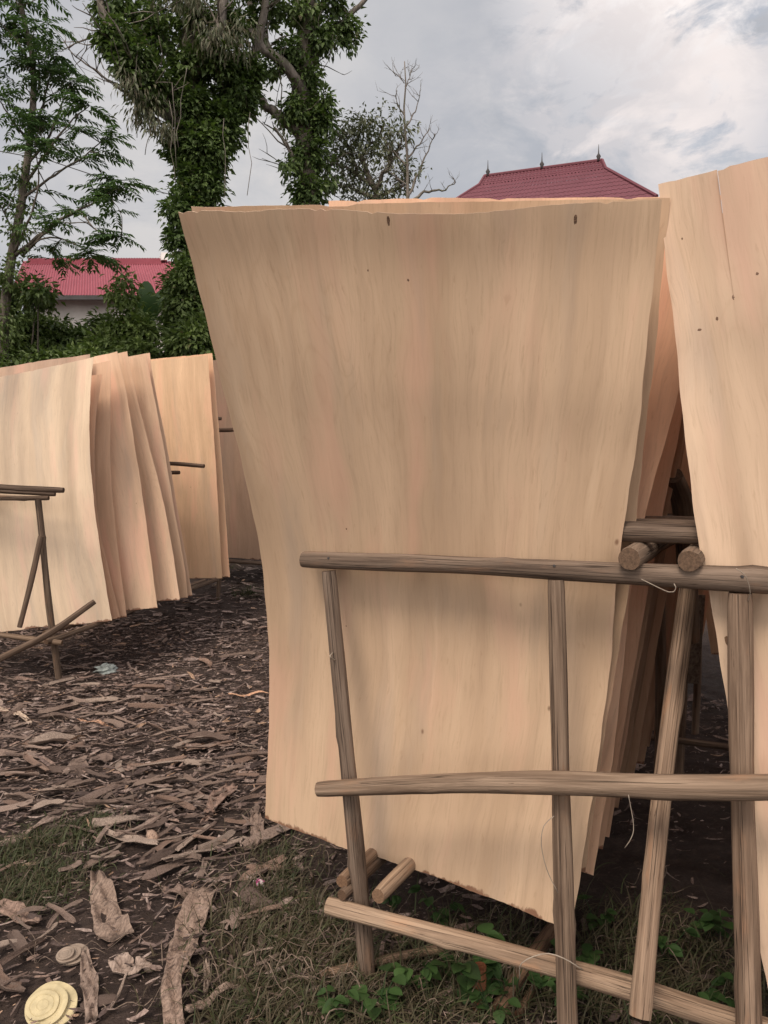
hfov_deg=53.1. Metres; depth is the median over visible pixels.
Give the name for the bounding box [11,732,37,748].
bark scrap
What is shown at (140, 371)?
veneer sheet
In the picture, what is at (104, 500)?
veneer sheet
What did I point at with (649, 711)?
veneer sheet
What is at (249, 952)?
bark scrap
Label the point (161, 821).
bark scrap
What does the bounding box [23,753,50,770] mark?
bark scrap
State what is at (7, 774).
bark scrap
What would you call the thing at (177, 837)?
bark scrap
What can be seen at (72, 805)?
bark scrap
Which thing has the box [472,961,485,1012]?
wooden stump
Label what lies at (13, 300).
shrub
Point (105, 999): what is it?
bark scrap
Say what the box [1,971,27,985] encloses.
bark scrap
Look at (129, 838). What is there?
bark scrap
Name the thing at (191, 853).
bark scrap
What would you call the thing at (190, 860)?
bark scrap
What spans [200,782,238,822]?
bark strip
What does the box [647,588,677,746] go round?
veneer sheet
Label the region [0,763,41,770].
bark scrap
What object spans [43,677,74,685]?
bark scrap
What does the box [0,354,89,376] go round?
veneer sheet
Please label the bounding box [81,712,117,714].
bark scrap
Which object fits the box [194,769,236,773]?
bark scrap
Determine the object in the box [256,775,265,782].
bark scrap
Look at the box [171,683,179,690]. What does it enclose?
bark scrap
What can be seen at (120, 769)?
bark scrap
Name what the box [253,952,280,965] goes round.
bark scrap
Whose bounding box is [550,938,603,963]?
broadleaf weed
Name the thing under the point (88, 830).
bark scrap
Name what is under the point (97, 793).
bark scrap
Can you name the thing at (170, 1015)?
bark strip
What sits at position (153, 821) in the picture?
bark scrap
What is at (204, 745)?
bark scrap
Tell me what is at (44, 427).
veneer sheet
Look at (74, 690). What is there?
bark scrap
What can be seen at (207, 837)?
bark scrap
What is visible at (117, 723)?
bark scrap
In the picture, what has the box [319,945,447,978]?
wooden pole
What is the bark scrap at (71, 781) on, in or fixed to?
on the bark litter
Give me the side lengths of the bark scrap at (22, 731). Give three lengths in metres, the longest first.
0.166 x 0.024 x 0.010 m
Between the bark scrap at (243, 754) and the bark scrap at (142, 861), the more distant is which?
the bark scrap at (243, 754)
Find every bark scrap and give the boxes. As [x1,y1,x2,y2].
[0,702,26,721]
[0,734,35,738]
[0,749,37,755]
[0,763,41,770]
[0,771,24,772]
[0,772,38,775]
[0,787,21,788]
[0,799,32,811]
[0,860,22,871]
[0,937,45,965]
[0,939,16,946]
[0,964,21,987]
[0,979,25,992]
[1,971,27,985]
[3,752,23,755]
[3,799,18,803]
[4,792,34,799]
[5,722,26,729]
[5,770,33,775]
[7,929,29,955]
[10,728,32,734]
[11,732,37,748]
[15,916,30,928]
[17,906,46,914]
[18,922,58,956]
[22,744,51,748]
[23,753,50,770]
[27,731,85,744]
[27,798,45,803]
[31,799,65,810]
[36,784,65,793]
[36,785,87,791]
[37,702,79,713]
[37,712,76,718]
[42,765,90,773]
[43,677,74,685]
[45,902,75,922]
[46,806,70,814]
[46,899,82,927]
[52,779,82,791]
[55,764,97,784]
[58,672,87,679]
[58,682,99,686]
[58,803,84,806]
[58,860,81,871]
[60,728,86,732]
[61,664,90,668]
[62,758,76,774]
[62,805,95,809]
[65,744,91,746]
[66,825,96,832]
[67,695,85,701]
[67,778,96,786]
[68,689,84,692]
[68,741,83,749]
[71,696,118,704]
[73,725,82,733]
[75,755,88,764]
[75,778,132,803]
[76,767,83,777]
[80,993,115,1009]
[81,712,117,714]
[83,794,137,805]
[83,850,120,868]
[85,769,110,777]
[89,830,159,854]
[91,739,145,745]
[91,753,112,761]
[91,855,115,858]
[92,812,166,826]
[94,737,115,745]
[95,811,125,842]
[98,844,121,857]
[102,718,124,727]
[103,790,117,799]
[104,649,123,651]
[105,828,158,844]
[110,971,127,1007]
[111,775,159,783]
[113,809,175,835]
[114,716,137,724]
[114,829,143,836]
[115,759,123,771]
[116,799,168,813]
[120,791,170,811]
[124,734,144,741]
[127,756,186,766]
[128,703,176,707]
[132,684,164,688]
[132,776,178,786]
[134,712,157,718]
[136,759,195,766]
[136,809,165,829]
[136,859,148,863]
[140,695,160,699]
[140,858,190,879]
[142,845,157,856]
[144,817,167,828]
[145,832,190,865]
[146,678,169,679]
[146,722,165,730]
[146,774,183,781]
[146,783,172,786]
[146,788,171,793]
[148,725,188,736]
[152,797,192,804]
[153,674,184,677]
[155,794,195,809]
[155,839,174,850]
[156,830,206,840]
[157,835,181,844]
[158,823,175,836]
[160,842,235,860]
[164,853,201,861]
[167,795,203,808]
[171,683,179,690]
[171,821,216,846]
[172,736,202,746]
[173,790,198,797]
[173,837,242,860]
[175,743,218,748]
[175,824,210,850]
[177,729,197,734]
[177,788,214,799]
[182,773,211,783]
[183,814,204,817]
[184,758,211,764]
[184,787,208,791]
[185,720,198,728]
[185,849,231,861]
[186,731,228,739]
[186,747,204,750]
[187,764,243,783]
[190,827,223,830]
[192,698,225,701]
[192,834,226,841]
[193,688,213,690]
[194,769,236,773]
[196,780,232,787]
[197,826,246,827]
[197,829,235,849]
[197,862,206,877]
[198,656,211,667]
[202,740,232,748]
[203,852,248,859]
[212,752,267,759]
[212,939,272,982]
[215,795,250,809]
[216,730,238,733]
[218,651,255,657]
[220,914,255,922]
[224,818,249,823]
[224,907,243,929]
[228,955,235,965]
[230,808,261,809]
[234,750,257,762]
[236,773,258,775]
[237,882,272,905]
[239,854,287,880]
[240,824,289,850]
[241,904,281,916]
[243,720,255,727]
[243,947,273,955]
[246,864,284,870]
[249,782,265,793]
[249,867,267,875]
[252,804,259,815]
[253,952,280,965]
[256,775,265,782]
[257,935,265,945]
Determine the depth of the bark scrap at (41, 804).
3.93 m
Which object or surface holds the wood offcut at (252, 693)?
on the ground at (618, 850)
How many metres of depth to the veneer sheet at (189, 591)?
7.28 m
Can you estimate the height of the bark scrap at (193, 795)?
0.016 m
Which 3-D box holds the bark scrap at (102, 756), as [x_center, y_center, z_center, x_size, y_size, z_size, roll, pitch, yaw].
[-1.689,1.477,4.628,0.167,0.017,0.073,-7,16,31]
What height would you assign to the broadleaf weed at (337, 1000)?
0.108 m
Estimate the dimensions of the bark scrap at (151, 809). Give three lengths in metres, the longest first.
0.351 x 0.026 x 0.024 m
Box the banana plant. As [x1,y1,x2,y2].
[134,281,163,320]
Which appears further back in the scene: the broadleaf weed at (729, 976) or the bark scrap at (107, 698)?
the bark scrap at (107, 698)
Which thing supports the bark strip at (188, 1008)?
on the ground at (618, 850)
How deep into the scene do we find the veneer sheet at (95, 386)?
6.55 m
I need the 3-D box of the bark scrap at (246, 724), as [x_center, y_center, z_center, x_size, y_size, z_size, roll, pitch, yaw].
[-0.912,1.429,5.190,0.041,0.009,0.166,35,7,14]
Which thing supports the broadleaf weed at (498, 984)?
on the ground at (618, 850)
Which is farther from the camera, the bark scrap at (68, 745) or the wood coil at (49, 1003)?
the bark scrap at (68, 745)
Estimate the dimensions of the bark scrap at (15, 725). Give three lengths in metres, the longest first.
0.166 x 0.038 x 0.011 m
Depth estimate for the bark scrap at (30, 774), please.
4.41 m
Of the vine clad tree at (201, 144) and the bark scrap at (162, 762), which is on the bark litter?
the bark scrap at (162, 762)
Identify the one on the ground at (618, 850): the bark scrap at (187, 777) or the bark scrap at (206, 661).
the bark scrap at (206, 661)
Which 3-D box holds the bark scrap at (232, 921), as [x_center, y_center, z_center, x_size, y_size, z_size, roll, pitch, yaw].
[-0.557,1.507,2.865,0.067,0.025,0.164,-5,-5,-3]
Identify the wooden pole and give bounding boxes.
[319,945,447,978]
[493,922,554,1016]
[514,974,541,1018]
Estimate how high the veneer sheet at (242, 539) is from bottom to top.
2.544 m
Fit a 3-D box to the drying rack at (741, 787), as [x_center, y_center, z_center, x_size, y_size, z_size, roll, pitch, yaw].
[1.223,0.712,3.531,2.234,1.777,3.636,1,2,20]
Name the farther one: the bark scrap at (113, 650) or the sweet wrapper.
the bark scrap at (113, 650)
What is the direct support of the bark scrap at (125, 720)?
on the bark litter
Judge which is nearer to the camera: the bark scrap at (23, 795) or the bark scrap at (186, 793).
the bark scrap at (186, 793)
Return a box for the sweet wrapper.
[253,878,263,885]
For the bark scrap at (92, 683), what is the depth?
6.36 m
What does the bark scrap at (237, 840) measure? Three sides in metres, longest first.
0.353 x 0.049 x 0.029 m
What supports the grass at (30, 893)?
on the ground at (618, 850)
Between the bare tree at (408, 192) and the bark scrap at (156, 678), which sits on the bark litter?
the bark scrap at (156, 678)
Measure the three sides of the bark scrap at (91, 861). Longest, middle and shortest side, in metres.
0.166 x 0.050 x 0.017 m
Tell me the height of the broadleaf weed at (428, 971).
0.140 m
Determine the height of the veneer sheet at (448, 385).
2.112 m
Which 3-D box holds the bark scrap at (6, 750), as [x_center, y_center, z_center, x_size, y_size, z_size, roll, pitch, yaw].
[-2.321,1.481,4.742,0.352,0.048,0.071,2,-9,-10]
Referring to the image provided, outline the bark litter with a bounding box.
[0,558,734,1023]
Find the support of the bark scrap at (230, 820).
on the bark litter
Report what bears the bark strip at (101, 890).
on the ground at (618, 850)
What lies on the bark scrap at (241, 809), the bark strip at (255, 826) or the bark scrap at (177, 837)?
the bark strip at (255, 826)
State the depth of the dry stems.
2.69 m
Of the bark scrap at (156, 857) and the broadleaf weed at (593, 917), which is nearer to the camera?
the broadleaf weed at (593, 917)
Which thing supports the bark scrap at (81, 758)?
on the bark litter
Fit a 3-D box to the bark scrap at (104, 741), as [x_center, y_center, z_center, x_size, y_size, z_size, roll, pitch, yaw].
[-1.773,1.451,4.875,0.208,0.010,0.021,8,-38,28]
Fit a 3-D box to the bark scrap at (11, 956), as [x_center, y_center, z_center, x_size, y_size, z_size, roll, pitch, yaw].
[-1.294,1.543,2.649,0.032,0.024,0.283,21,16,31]
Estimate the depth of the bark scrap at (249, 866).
3.29 m
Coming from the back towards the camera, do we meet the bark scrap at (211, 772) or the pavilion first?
the pavilion
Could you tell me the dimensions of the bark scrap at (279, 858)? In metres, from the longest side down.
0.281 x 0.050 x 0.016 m
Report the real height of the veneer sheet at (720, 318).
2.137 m
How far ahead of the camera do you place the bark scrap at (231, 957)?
2.62 m
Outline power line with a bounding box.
[0,151,227,205]
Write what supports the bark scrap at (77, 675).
on the bark litter
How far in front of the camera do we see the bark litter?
4.85 m
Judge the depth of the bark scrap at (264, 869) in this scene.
3.25 m
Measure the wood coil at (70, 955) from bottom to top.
0.045 m
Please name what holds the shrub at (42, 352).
on the ground at (618, 850)
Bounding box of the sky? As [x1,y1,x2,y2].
[0,0,767,313]
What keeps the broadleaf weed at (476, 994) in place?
on the ground at (618, 850)
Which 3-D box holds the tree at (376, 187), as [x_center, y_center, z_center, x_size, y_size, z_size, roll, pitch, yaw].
[-0.426,-3.752,14.796,2.687,8.392,1.904,0,2,0]
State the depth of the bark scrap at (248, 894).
3.03 m
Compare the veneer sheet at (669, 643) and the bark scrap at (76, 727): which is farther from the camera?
the bark scrap at (76, 727)
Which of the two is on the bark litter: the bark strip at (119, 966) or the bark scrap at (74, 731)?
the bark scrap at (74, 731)
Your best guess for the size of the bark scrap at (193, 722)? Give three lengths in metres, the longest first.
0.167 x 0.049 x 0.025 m
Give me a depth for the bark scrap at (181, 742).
4.85 m
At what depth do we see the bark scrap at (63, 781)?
4.35 m
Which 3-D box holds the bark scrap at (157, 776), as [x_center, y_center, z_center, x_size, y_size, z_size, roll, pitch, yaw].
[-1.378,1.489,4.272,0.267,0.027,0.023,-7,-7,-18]
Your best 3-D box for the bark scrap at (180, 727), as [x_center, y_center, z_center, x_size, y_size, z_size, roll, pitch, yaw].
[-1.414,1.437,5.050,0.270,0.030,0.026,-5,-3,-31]
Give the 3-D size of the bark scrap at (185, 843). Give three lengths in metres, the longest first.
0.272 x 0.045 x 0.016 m
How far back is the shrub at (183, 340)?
10.55 m
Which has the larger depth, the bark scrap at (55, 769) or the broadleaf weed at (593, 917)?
the bark scrap at (55, 769)
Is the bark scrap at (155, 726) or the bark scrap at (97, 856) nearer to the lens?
the bark scrap at (97, 856)
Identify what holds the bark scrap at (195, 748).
on the bark litter
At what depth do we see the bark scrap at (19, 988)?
2.50 m
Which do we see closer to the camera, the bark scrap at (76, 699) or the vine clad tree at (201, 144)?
the bark scrap at (76, 699)
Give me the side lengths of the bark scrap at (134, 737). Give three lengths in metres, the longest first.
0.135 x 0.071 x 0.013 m
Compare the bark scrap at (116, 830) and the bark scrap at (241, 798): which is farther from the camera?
the bark scrap at (241, 798)
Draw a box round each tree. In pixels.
[0,0,159,366]
[55,0,335,266]
[203,0,370,205]
[296,96,431,201]
[375,57,458,198]
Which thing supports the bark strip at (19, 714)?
on the ground at (618, 850)
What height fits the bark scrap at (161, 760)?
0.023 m
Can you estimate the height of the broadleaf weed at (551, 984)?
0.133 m
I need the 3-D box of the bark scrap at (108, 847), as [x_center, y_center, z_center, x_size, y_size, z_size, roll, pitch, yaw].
[-1.201,1.529,3.554,0.352,0.018,0.037,-3,-25,-43]
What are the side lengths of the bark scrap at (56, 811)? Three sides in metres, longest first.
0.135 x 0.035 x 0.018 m
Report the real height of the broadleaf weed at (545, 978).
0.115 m
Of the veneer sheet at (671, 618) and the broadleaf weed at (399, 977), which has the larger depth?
the veneer sheet at (671, 618)
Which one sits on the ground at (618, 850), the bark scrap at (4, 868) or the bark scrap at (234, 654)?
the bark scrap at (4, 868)
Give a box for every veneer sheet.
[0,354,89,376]
[0,357,111,631]
[89,374,119,618]
[92,361,126,617]
[93,352,157,609]
[118,351,179,600]
[128,353,191,595]
[129,356,187,597]
[151,353,229,576]
[151,355,221,578]
[178,199,661,923]
[191,198,669,871]
[213,360,260,559]
[329,195,720,875]
[598,387,682,848]
[605,413,684,836]
[615,434,684,807]
[620,436,685,799]
[627,444,688,772]
[636,471,691,763]
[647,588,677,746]
[653,592,677,730]
[658,157,767,984]
[703,590,708,629]
[706,595,718,654]
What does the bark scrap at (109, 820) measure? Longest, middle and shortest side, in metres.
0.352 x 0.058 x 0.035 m
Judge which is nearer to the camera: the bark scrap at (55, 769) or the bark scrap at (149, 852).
the bark scrap at (149, 852)
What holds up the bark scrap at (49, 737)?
on the bark litter
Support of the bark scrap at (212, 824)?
on the bark litter
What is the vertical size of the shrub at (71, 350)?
3.364 m
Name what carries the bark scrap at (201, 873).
on the ground at (618, 850)
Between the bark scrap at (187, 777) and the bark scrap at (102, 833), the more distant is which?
the bark scrap at (187, 777)
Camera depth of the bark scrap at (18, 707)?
5.68 m
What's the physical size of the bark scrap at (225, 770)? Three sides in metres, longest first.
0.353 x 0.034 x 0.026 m
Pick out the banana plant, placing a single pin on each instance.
(147, 298)
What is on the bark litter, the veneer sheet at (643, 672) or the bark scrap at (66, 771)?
the bark scrap at (66, 771)
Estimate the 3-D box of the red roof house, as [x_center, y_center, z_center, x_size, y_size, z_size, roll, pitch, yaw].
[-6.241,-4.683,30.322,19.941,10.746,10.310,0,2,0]
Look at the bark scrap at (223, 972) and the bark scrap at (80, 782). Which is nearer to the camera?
the bark scrap at (223, 972)
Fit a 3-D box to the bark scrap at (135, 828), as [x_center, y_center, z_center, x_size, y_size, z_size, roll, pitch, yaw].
[-1.143,1.497,3.710,0.044,0.024,0.354,1,2,38]
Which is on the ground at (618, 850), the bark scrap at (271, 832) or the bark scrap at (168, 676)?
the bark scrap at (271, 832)
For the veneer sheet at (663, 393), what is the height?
2.211 m
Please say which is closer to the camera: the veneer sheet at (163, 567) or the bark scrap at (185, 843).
the bark scrap at (185, 843)
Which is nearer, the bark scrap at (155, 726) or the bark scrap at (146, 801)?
the bark scrap at (146, 801)
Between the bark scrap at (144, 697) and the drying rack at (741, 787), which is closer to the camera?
the drying rack at (741, 787)
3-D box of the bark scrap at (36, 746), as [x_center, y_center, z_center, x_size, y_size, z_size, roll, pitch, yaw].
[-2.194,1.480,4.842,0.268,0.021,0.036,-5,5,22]
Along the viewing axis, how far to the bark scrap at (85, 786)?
4.19 m
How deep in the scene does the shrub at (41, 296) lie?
10.35 m
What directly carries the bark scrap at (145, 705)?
on the ground at (618, 850)
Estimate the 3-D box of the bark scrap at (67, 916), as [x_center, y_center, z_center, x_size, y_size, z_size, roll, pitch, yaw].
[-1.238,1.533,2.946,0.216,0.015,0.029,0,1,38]
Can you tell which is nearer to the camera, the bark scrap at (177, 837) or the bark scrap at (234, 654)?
the bark scrap at (177, 837)
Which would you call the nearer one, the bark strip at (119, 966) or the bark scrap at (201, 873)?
the bark strip at (119, 966)
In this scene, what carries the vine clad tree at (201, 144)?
on the ground at (618, 850)
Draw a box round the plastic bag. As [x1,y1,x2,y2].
[94,663,117,674]
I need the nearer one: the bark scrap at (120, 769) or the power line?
the bark scrap at (120, 769)
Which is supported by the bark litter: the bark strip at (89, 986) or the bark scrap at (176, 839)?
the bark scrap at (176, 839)
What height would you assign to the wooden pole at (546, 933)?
0.105 m
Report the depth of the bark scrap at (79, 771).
4.46 m
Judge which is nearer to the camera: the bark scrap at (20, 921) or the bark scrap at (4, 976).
the bark scrap at (4, 976)
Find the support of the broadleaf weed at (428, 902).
on the ground at (618, 850)
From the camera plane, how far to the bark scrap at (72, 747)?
4.81 m
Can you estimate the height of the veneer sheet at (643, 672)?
1.972 m
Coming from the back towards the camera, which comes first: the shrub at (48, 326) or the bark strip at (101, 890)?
the shrub at (48, 326)
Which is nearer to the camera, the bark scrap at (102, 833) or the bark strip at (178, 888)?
the bark strip at (178, 888)
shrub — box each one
[0,267,40,358]
[0,339,61,367]
[8,269,65,353]
[9,306,79,357]
[23,327,127,359]
[49,321,96,347]
[73,265,169,358]
[146,251,205,338]
[150,306,215,359]
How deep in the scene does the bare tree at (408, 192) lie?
14.28 m
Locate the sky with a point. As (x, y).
(666, 90)
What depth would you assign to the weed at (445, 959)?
2.59 m
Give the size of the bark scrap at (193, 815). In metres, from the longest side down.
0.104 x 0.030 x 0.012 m
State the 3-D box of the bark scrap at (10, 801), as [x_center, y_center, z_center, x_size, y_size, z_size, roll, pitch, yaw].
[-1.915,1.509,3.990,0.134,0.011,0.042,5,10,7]
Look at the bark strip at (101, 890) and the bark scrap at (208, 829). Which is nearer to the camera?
the bark strip at (101, 890)
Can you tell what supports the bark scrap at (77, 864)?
on the bark litter
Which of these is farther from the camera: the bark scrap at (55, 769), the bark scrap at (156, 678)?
the bark scrap at (156, 678)
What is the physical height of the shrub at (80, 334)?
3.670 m
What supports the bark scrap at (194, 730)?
on the bark litter
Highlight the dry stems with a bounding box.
[0,663,764,1023]
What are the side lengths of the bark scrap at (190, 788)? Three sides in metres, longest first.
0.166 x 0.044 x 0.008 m
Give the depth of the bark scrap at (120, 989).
2.46 m
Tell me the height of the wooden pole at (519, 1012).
0.032 m
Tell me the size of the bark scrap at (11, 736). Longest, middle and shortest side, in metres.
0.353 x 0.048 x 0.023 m
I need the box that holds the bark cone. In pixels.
[146,830,158,838]
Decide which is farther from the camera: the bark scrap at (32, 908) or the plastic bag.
the plastic bag
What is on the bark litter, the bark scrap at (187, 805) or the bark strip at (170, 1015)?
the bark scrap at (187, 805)
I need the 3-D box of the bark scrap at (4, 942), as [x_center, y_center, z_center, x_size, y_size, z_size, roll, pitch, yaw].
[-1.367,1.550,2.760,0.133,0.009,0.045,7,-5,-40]
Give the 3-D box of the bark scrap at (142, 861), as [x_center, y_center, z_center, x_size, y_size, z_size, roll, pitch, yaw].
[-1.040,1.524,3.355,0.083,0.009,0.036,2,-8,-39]
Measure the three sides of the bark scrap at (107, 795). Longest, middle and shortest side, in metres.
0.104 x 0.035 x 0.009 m
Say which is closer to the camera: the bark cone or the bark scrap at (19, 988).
the bark scrap at (19, 988)
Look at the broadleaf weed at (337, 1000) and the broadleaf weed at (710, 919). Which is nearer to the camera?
the broadleaf weed at (337, 1000)
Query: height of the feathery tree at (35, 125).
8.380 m
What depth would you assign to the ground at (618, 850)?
3.58 m
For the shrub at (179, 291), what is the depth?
11.18 m
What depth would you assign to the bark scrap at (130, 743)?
4.87 m
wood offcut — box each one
[77,718,112,727]
[228,690,268,696]
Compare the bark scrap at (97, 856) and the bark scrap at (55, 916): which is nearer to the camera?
the bark scrap at (55, 916)
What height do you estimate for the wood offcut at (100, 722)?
0.036 m
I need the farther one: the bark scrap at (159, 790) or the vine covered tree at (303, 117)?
the vine covered tree at (303, 117)
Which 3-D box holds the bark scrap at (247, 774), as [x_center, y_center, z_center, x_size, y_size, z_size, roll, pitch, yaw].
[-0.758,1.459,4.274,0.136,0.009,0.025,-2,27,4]
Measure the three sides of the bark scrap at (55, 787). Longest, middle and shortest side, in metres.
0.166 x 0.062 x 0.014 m
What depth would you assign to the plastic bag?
6.80 m
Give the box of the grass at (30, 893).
[0,563,767,1023]
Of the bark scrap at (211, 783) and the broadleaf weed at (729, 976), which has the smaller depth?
the broadleaf weed at (729, 976)
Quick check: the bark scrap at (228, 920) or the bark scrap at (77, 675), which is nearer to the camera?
the bark scrap at (228, 920)
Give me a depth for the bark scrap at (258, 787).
4.07 m
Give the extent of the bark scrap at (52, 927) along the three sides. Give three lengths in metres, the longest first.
0.215 x 0.030 x 0.016 m
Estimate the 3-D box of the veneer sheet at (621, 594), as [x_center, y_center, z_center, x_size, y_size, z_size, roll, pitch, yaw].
[0.157,0.143,2.442,1.339,2.082,0.706,0,2,15]
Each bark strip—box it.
[0,706,31,723]
[0,811,73,846]
[0,898,42,924]
[80,946,98,1023]
[90,870,133,941]
[108,952,151,976]
[160,883,195,897]
[161,884,219,1023]
[184,981,239,1012]
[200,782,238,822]
[203,958,209,995]
[249,809,263,846]
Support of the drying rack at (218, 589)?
on the ground at (618, 850)
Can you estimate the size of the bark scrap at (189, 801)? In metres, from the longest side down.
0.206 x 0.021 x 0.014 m
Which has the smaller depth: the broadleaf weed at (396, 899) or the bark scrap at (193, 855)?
the broadleaf weed at (396, 899)
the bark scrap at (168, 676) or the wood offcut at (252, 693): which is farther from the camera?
the bark scrap at (168, 676)
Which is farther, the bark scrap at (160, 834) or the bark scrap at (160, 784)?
the bark scrap at (160, 784)
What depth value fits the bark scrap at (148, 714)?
5.47 m
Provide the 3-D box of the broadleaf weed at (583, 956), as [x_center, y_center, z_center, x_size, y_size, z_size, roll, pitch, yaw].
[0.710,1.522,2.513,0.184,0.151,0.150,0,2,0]
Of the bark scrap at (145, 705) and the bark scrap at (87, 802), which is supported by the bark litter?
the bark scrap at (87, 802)
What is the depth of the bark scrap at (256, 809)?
3.81 m
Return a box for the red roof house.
[15,252,173,351]
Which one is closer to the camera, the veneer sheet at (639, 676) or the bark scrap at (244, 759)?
the veneer sheet at (639, 676)
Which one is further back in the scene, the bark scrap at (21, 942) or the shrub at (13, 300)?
the shrub at (13, 300)
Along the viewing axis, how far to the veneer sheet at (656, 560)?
2.71 m
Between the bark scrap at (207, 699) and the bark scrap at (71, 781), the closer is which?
the bark scrap at (71, 781)
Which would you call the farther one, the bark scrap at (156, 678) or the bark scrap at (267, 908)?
the bark scrap at (156, 678)
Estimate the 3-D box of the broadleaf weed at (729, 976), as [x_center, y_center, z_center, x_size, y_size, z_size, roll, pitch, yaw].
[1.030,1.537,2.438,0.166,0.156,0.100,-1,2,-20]
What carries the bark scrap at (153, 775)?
on the bark litter
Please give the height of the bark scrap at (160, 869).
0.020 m
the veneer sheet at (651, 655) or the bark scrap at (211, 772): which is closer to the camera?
the veneer sheet at (651, 655)
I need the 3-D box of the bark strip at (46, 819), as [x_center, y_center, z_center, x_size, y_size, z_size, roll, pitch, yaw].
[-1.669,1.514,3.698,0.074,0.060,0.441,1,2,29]
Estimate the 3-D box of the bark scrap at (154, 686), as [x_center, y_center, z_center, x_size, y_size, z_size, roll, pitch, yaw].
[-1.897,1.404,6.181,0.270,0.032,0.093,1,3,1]
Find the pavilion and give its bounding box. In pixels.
[456,144,657,199]
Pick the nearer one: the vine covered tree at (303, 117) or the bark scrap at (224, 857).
the bark scrap at (224, 857)
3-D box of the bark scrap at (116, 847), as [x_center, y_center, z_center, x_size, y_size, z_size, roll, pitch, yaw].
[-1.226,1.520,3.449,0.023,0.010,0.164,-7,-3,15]
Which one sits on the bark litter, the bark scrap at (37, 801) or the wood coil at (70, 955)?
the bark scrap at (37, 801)
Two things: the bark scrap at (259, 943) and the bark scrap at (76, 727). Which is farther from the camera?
the bark scrap at (76, 727)
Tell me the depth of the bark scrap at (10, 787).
4.20 m
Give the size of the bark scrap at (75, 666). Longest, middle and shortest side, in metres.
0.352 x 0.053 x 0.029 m
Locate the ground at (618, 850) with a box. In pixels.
[0,558,767,1023]
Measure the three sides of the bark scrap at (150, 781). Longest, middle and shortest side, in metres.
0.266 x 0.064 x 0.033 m
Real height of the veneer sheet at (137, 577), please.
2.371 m
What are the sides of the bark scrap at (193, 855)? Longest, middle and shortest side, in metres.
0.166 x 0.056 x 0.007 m
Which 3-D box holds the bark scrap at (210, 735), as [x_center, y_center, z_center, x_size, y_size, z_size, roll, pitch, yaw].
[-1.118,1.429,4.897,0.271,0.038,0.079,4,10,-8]
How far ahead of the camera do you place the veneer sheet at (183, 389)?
8.11 m
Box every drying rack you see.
[0,462,218,678]
[216,417,261,599]
[299,469,767,1023]
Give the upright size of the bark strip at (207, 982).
0.049 m
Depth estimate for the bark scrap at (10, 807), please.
3.92 m
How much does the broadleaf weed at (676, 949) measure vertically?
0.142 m
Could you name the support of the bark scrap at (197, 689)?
on the bark litter
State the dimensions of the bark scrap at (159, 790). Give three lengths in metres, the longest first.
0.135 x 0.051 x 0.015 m
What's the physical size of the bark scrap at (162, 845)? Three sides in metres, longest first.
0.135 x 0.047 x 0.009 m
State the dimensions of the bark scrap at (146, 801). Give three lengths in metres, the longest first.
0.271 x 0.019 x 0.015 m
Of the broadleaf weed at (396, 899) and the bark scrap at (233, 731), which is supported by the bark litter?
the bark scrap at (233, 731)
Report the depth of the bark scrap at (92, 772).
4.40 m
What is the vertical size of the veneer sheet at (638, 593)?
1.986 m
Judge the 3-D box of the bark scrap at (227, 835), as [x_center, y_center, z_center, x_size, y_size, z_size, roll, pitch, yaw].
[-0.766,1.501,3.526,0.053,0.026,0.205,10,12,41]
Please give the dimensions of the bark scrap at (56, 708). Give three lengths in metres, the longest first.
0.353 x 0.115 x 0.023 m
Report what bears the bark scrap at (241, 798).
on the bark strip at (221, 797)
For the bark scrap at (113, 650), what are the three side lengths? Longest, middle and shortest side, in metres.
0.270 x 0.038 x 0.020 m
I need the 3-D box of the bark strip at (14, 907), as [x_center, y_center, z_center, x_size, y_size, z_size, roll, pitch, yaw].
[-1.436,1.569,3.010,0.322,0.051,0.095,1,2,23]
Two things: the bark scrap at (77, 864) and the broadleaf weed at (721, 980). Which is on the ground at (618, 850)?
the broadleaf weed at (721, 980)
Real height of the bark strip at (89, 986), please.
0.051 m
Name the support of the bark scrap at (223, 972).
on the bark litter
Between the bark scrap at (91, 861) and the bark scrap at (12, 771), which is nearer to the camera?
the bark scrap at (91, 861)
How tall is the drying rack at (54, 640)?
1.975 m
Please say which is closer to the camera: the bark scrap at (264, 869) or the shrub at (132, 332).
the bark scrap at (264, 869)
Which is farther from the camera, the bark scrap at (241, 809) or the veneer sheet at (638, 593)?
the bark scrap at (241, 809)
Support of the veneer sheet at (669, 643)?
on the drying rack at (741, 787)
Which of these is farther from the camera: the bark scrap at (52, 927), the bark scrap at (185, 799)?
the bark scrap at (185, 799)
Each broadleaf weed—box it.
[317,985,358,1019]
[351,963,405,1020]
[381,895,401,909]
[388,960,446,991]
[408,884,465,925]
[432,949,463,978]
[452,923,504,1003]
[464,978,520,1023]
[481,959,542,1010]
[538,974,555,989]
[545,980,588,1005]
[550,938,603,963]
[576,950,629,997]
[577,894,616,930]
[637,922,699,959]
[683,908,733,942]
[697,968,733,1003]
[711,976,734,1007]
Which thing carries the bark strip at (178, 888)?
on the ground at (618, 850)
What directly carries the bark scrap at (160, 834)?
on the bark litter
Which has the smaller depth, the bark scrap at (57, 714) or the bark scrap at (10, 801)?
the bark scrap at (10, 801)
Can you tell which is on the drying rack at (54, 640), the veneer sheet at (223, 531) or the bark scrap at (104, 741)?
the veneer sheet at (223, 531)
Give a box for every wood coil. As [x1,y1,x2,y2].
[25,981,77,1023]
[56,943,86,965]
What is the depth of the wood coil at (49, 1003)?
2.42 m
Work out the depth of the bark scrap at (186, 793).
3.99 m
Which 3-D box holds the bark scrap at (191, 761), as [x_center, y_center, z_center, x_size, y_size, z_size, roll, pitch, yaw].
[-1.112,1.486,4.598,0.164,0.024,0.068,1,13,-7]
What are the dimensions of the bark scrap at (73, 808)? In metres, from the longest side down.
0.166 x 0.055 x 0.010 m

